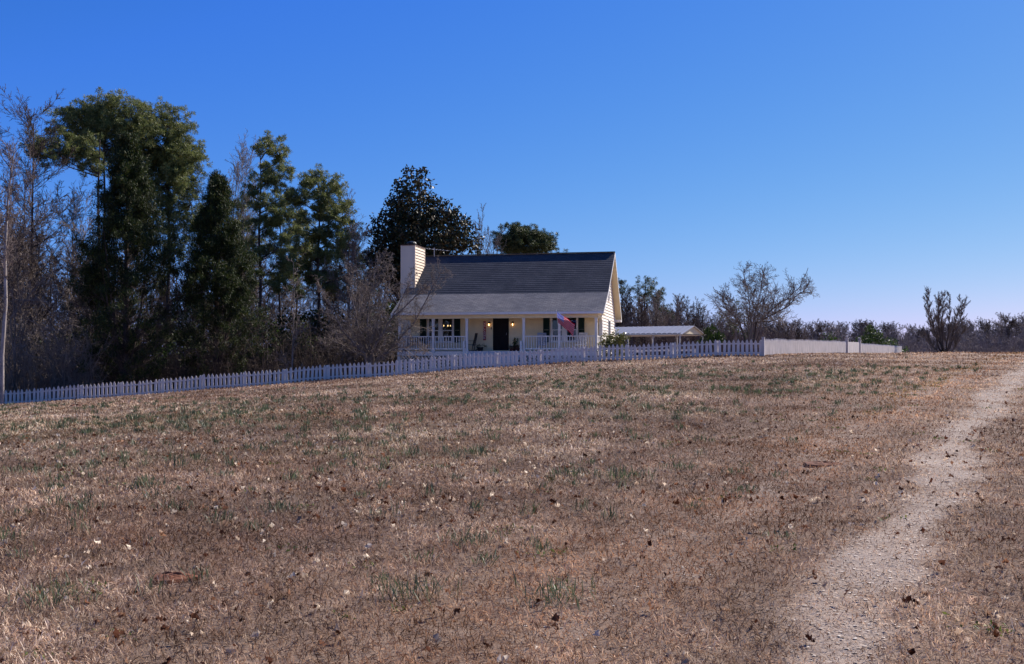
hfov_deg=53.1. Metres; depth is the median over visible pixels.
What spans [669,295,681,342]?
bare tree
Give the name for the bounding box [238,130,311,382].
pine tree
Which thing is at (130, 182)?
cedar tree
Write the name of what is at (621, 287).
pine tree
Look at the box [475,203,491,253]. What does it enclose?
bare tree
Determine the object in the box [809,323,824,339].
bare tree
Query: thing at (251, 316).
bare tree
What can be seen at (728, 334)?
bare tree
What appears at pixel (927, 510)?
track gravel
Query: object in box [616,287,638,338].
bare tree
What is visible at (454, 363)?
picket fence
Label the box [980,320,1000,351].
bare tree
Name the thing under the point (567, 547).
green weeds
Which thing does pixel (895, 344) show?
evergreen tree
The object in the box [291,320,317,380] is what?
evergreen bush
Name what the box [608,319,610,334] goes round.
window
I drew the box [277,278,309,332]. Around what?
bare tree
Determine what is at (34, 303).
bare tree
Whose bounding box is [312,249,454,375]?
bare tree
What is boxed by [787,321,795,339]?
bare tree
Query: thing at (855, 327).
bare tree
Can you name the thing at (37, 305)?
bare tree
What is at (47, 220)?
bare tree
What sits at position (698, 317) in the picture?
bare tree
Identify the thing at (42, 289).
bare tree
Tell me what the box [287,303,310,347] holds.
bare tree
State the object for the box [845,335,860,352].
fence gate
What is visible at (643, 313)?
bare tree
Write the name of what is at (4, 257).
bare tree
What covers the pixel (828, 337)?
evergreen tree
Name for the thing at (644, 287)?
tree
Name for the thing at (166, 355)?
evergreen bush
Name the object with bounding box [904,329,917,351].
bare tree
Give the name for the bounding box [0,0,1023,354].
sky
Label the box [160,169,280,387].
cedar tree
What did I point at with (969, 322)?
bare tree
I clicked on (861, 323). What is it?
bare tree
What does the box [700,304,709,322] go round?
bare tree
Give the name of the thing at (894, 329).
bare tree
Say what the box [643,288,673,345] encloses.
bare tree
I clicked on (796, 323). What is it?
bare tree
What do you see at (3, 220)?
bare tree
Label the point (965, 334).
bare tree
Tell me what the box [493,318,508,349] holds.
front door
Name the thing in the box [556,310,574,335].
house flag
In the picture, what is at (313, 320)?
evergreen cover
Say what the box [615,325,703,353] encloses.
carport
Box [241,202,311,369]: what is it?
pine tree
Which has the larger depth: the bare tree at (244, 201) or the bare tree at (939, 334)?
the bare tree at (939, 334)
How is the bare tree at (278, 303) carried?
on the field
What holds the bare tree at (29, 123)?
on the field
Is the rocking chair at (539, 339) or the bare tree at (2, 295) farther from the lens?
the bare tree at (2, 295)
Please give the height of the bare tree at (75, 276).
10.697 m
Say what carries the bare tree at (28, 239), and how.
on the field
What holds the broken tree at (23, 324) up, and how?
on the field
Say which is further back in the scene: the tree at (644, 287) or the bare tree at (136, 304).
the tree at (644, 287)
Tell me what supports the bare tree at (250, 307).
on the field
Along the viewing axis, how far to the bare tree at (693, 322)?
121.65 m
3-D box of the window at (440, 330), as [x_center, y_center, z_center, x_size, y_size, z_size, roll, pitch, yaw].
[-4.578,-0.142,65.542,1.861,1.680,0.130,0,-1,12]
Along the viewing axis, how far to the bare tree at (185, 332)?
82.89 m
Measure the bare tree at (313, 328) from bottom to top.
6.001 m
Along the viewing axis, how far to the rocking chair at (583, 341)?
63.21 m
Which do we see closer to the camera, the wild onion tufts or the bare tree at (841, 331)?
the wild onion tufts
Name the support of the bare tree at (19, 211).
on the field
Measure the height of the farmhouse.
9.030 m
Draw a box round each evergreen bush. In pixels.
[154,343,183,376]
[252,313,286,383]
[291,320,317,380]
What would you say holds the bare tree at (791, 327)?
on the field
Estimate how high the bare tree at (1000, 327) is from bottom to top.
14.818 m
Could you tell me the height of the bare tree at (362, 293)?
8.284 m
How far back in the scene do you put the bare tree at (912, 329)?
234.51 m
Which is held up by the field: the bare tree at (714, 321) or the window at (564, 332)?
the bare tree at (714, 321)
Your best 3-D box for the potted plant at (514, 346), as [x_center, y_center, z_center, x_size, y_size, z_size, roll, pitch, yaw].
[0.185,0.753,64.157,0.532,0.901,0.539,0,-1,0]
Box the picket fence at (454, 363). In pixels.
[4,339,761,403]
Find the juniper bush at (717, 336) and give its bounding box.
[696,324,726,354]
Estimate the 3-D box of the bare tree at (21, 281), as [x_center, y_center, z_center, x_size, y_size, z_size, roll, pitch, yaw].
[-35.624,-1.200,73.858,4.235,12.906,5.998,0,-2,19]
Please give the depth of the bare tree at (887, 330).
209.87 m
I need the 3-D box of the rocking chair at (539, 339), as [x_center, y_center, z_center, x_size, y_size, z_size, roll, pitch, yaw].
[1.862,0.613,63.482,0.620,1.142,1.061,0,-1,0]
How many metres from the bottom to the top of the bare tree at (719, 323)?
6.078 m
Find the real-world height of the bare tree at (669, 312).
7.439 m
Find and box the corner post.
[761,337,764,355]
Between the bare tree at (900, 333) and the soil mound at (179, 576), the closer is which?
the soil mound at (179, 576)
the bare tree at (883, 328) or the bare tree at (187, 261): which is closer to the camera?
the bare tree at (187, 261)
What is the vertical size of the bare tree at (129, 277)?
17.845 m
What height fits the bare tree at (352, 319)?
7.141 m
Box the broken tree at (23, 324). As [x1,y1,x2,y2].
[4,260,88,399]
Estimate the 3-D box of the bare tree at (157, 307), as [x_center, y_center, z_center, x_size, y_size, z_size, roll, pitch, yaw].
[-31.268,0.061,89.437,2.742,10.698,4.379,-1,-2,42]
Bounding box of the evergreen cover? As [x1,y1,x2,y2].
[0,301,402,391]
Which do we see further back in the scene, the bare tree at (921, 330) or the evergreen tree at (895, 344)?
the bare tree at (921, 330)
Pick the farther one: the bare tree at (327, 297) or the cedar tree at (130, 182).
the bare tree at (327, 297)
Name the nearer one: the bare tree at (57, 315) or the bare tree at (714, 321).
the bare tree at (57, 315)
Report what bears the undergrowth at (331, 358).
on the field
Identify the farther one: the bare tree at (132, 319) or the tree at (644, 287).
the tree at (644, 287)
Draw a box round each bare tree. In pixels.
[0,84,81,373]
[0,137,22,404]
[0,141,55,326]
[0,184,28,335]
[0,206,42,301]
[0,211,22,335]
[0,214,57,338]
[0,216,20,344]
[0,216,51,339]
[0,223,55,372]
[0,228,27,335]
[10,246,79,357]
[16,265,47,338]
[24,271,65,360]
[25,197,69,314]
[28,247,68,349]
[33,217,95,367]
[34,171,107,310]
[37,286,78,358]
[39,255,111,376]
[51,297,82,367]
[83,231,170,325]
[109,248,137,366]
[116,273,155,348]
[118,299,146,346]
[130,291,161,376]
[133,284,170,348]
[144,275,179,355]
[145,232,204,363]
[148,268,176,352]
[172,226,209,356]
[176,302,201,381]
[195,128,269,287]
[211,140,279,309]
[230,162,282,329]
[233,237,291,365]
[237,275,265,371]
[240,248,267,373]
[253,258,290,349]
[264,261,301,329]
[271,248,316,331]
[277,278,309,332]
[284,247,358,377]
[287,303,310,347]
[293,258,328,362]
[308,306,324,349]
[311,239,352,362]
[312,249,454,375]
[320,224,393,355]
[328,250,395,376]
[338,188,377,322]
[338,282,366,340]
[339,262,386,359]
[357,243,383,325]
[365,267,395,325]
[371,245,399,348]
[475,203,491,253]
[483,225,506,253]
[615,299,629,345]
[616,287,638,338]
[623,292,637,326]
[624,288,640,355]
[624,296,639,344]
[632,294,654,354]
[633,294,650,354]
[636,298,651,354]
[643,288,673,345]
[649,300,662,338]
[657,299,674,342]
[662,303,680,341]
[669,293,695,338]
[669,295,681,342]
[676,295,689,324]
[680,294,700,321]
[685,306,700,343]
[689,296,707,329]
[692,306,703,338]
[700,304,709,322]
[706,261,818,351]
[709,310,726,349]
[713,311,724,342]
[719,319,737,349]
[753,318,762,342]
[762,322,775,337]
[773,321,782,339]
[780,322,788,338]
[783,325,789,339]
[786,321,798,336]
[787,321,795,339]
[791,319,808,335]
[793,318,802,338]
[796,324,801,339]
[799,322,812,339]
[802,327,808,340]
[808,319,825,340]
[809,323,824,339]
[812,321,824,340]
[824,321,837,339]
[828,321,850,341]
[836,322,846,340]
[851,319,862,341]
[851,320,867,341]
[854,318,870,339]
[856,320,874,343]
[880,322,900,342]
[882,321,902,340]
[884,325,900,345]
[893,324,904,344]
[898,325,916,347]
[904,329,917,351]
[905,325,928,351]
[907,323,917,348]
[919,286,970,351]
[946,320,968,352]
[959,320,973,351]
[965,319,977,343]
[975,316,997,333]
[975,323,991,347]
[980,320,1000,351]
[989,312,1018,344]
[990,318,1019,346]
[992,313,1023,351]
[994,316,1020,351]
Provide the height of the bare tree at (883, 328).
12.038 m
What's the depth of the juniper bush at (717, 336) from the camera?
63.88 m
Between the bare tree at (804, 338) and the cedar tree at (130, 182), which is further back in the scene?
the bare tree at (804, 338)
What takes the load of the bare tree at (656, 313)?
on the field
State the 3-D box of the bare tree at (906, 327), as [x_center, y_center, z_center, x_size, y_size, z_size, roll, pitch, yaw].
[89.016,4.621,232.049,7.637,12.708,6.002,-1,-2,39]
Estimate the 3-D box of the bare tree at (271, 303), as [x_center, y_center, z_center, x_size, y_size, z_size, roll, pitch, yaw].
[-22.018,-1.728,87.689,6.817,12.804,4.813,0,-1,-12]
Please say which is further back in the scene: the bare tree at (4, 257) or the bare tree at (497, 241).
the bare tree at (497, 241)
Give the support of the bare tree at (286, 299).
on the field
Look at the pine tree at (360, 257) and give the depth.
92.32 m
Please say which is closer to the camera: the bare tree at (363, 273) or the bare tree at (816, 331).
the bare tree at (363, 273)
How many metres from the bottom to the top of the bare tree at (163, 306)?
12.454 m
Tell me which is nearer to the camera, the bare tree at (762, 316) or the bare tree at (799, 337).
the bare tree at (762, 316)
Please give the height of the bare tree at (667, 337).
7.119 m
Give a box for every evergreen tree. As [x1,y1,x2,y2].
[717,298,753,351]
[821,332,840,341]
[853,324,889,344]
[884,337,908,352]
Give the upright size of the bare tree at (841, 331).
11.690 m
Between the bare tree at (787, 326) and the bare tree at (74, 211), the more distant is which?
the bare tree at (787, 326)
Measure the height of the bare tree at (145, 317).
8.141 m
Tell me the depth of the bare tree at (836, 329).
211.00 m
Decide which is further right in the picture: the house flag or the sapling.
the house flag
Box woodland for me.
[779,324,1023,352]
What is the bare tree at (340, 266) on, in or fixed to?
on the field
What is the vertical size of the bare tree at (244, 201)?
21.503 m
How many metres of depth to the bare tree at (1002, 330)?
208.28 m
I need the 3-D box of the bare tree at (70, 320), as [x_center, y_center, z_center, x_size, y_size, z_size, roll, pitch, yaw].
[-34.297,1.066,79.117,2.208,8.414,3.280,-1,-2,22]
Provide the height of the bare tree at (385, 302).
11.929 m
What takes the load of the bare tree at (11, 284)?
on the field
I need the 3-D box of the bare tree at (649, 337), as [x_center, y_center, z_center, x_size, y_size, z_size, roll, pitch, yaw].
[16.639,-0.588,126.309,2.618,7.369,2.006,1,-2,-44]
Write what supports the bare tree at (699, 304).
on the field
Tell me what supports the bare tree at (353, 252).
on the field
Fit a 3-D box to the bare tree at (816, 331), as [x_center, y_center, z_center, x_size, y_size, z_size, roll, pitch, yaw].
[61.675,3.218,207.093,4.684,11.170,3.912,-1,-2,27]
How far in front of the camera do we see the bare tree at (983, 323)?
236.01 m
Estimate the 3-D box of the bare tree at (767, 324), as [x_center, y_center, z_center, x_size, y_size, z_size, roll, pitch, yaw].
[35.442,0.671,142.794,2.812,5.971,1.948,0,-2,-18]
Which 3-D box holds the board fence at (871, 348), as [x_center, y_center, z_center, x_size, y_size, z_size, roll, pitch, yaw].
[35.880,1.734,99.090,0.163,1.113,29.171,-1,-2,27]
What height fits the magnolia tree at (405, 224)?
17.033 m
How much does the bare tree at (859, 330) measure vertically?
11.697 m
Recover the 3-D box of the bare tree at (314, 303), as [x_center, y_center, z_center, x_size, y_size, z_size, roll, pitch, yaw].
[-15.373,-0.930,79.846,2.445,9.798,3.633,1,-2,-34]
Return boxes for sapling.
[269,256,310,381]
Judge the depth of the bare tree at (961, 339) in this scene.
211.55 m
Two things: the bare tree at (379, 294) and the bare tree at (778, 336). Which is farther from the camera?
the bare tree at (778, 336)
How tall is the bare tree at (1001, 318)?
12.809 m
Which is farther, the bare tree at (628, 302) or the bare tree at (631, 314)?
the bare tree at (628, 302)
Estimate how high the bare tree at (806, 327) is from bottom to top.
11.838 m
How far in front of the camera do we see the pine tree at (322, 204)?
79.73 m
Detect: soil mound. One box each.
[151,571,197,584]
[803,461,839,467]
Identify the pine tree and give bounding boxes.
[18,126,110,365]
[42,87,164,350]
[127,96,212,354]
[230,195,265,351]
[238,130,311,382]
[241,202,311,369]
[272,208,321,315]
[282,163,359,359]
[321,221,377,303]
[489,221,567,254]
[618,277,626,323]
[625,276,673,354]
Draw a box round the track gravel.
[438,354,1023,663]
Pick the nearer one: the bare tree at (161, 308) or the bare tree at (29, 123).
the bare tree at (29, 123)
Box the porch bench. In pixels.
[407,337,428,350]
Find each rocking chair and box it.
[472,333,479,350]
[537,333,545,349]
[574,333,587,347]
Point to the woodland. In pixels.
(976, 346)
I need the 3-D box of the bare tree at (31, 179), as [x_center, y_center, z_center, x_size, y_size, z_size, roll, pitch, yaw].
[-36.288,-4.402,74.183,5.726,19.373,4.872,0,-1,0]
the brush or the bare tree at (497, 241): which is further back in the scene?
the bare tree at (497, 241)
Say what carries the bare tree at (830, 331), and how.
on the field
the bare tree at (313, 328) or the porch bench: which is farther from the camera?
the bare tree at (313, 328)
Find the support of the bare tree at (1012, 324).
on the field
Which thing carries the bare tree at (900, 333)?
on the field
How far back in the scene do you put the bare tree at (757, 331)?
119.30 m
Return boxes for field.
[0,353,1023,663]
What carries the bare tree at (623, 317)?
on the field
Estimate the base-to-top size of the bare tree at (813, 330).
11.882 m
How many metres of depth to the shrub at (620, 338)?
60.65 m
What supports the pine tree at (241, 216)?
on the field
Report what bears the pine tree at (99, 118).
on the field
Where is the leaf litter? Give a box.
[0,352,1023,663]
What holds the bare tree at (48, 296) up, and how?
on the field
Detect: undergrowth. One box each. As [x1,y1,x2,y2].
[0,307,431,399]
[615,308,809,355]
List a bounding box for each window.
[427,319,453,342]
[550,318,577,342]
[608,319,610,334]
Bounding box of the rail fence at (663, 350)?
[615,349,695,354]
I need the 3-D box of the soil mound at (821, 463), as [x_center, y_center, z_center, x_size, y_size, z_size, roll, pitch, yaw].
[3.768,1.589,12.362,0.566,0.068,0.454,0,-1,0]
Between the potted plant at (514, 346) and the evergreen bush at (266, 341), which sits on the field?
the evergreen bush at (266, 341)
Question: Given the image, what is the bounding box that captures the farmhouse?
[391,241,621,373]
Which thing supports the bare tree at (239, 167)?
on the field
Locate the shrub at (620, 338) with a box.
[596,329,631,359]
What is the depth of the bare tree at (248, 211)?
96.24 m
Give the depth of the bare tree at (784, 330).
138.51 m
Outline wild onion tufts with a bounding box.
[0,355,981,618]
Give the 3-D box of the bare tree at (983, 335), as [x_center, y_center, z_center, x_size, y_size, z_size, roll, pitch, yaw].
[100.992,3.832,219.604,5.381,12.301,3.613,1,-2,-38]
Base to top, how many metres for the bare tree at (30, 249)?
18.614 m
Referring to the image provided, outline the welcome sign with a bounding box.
[483,321,485,339]
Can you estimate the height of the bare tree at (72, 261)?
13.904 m
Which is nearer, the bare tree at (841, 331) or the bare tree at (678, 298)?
the bare tree at (678, 298)
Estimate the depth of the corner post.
55.92 m
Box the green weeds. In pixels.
[23,375,1021,658]
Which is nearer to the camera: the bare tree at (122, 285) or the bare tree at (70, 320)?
the bare tree at (70, 320)
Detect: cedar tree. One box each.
[50,128,204,395]
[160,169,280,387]
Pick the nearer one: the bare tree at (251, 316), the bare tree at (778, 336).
the bare tree at (251, 316)
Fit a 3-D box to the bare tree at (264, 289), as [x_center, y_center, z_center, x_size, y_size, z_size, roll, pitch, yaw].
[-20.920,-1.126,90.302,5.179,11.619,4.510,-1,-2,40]
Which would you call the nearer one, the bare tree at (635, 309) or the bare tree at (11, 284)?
the bare tree at (11, 284)
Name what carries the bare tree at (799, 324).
on the field
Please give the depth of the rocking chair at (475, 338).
64.37 m
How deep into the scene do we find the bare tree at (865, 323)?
205.98 m
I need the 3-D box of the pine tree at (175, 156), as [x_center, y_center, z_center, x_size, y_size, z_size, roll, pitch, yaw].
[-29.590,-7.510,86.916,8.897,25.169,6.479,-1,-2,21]
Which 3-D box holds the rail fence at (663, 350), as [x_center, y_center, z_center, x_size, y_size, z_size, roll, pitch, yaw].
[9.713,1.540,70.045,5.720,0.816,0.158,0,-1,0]
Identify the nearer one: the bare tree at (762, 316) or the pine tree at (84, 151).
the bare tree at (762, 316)
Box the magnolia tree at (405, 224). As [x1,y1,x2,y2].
[361,164,484,304]
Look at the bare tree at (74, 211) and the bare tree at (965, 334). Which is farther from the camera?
the bare tree at (965, 334)
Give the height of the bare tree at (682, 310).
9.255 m
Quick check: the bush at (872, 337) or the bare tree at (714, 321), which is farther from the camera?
the bare tree at (714, 321)
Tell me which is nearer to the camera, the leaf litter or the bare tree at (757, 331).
the leaf litter
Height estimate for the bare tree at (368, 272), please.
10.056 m
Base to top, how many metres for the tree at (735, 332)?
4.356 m
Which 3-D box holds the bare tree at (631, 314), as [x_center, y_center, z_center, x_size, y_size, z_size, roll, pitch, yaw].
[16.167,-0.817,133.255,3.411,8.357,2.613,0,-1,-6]
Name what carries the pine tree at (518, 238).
on the field
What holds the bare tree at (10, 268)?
on the field
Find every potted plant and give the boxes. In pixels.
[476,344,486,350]
[512,337,517,350]
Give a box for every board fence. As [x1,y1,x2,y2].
[765,338,845,354]
[861,343,901,352]
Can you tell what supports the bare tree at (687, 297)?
on the field
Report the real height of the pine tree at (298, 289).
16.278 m
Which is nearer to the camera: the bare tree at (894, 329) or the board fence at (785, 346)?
the board fence at (785, 346)
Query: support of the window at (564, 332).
in the farmhouse
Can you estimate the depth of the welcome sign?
64.91 m
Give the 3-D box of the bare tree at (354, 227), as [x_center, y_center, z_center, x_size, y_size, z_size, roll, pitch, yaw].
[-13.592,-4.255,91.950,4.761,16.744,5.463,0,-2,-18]
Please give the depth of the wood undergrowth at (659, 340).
129.17 m
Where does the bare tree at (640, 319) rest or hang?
on the field
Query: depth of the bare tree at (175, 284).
88.08 m
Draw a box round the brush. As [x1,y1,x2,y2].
[0,310,127,403]

